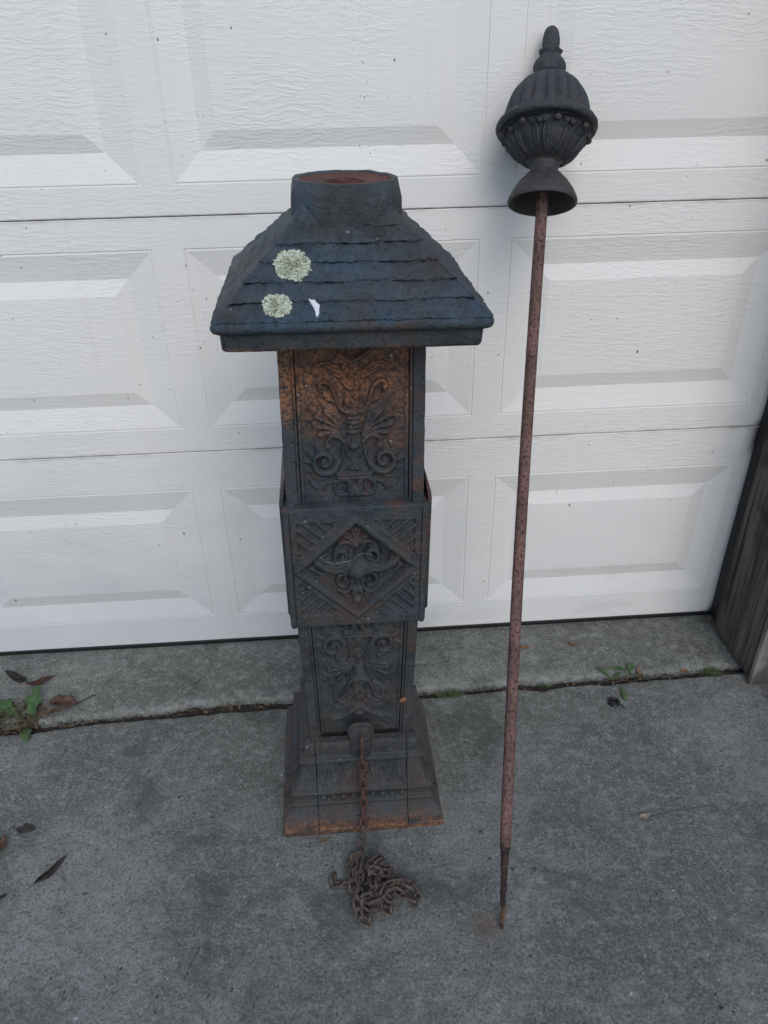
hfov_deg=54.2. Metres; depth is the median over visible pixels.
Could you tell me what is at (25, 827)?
rotten leaf
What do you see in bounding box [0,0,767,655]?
garage door
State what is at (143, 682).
door apron
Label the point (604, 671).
weed
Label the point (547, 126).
finial rod
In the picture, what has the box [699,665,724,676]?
grass tuft
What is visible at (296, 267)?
lichen patch
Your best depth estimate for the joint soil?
1.94 m
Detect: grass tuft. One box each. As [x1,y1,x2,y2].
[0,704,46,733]
[433,685,463,699]
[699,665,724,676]
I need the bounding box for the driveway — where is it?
[0,673,767,1023]
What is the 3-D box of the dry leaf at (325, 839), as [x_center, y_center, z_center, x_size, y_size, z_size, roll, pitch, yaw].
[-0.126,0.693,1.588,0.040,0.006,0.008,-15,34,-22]
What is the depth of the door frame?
1.93 m
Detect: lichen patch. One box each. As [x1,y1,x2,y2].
[262,294,291,317]
[272,249,311,281]
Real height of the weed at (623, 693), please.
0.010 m
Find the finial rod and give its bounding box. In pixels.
[496,25,597,929]
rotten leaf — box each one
[0,835,6,850]
[1,668,27,682]
[14,823,35,833]
[18,675,55,685]
[25,855,66,890]
[43,694,77,708]
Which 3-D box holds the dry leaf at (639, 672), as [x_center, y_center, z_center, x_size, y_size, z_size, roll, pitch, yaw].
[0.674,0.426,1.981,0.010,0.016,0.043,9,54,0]
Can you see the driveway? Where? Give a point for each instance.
(170, 841)
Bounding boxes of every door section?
[0,0,767,220]
[0,198,767,459]
[0,425,759,651]
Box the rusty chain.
[330,751,421,928]
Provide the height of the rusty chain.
0.225 m
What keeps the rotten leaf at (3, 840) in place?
on the driveway
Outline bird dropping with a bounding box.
[308,298,319,317]
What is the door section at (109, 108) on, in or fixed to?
in the garage door at (156, 156)
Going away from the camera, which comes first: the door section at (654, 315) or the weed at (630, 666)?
the door section at (654, 315)
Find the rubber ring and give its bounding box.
[608,697,624,707]
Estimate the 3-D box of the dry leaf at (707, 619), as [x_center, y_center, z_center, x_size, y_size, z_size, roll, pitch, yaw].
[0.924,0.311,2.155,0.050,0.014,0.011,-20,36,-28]
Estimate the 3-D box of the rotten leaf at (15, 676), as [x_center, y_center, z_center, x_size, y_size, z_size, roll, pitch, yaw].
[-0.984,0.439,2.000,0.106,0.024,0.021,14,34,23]
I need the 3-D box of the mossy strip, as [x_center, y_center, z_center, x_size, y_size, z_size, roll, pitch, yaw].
[1.707,0.197,2.462,1.622,0.132,0.898,-3,32,-3]
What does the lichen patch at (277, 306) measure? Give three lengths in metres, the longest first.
0.041 x 0.038 x 0.008 m
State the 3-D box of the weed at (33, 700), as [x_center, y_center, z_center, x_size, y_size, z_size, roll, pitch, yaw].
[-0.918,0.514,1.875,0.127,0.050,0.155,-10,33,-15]
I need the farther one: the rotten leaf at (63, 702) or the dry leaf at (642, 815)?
the rotten leaf at (63, 702)
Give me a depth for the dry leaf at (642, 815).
1.62 m
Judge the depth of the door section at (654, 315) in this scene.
1.69 m
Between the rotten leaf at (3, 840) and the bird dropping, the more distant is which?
the rotten leaf at (3, 840)
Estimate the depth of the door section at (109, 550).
1.97 m
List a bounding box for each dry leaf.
[315,836,332,841]
[636,813,649,817]
[637,665,640,678]
[703,616,711,621]
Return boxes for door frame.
[710,397,767,683]
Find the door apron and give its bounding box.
[0,615,728,729]
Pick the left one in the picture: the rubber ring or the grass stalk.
the rubber ring
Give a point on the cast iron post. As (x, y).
(387, 285)
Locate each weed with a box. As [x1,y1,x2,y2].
[0,685,41,742]
[596,666,620,679]
[611,663,634,674]
[618,685,626,700]
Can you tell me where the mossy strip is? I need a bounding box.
[697,614,741,669]
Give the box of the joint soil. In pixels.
[0,669,744,735]
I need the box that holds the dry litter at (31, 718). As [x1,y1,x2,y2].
[0,701,64,735]
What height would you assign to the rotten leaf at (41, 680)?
0.020 m
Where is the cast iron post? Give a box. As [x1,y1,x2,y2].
[210,170,493,836]
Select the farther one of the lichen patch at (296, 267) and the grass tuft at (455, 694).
the grass tuft at (455, 694)
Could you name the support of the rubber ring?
on the driveway

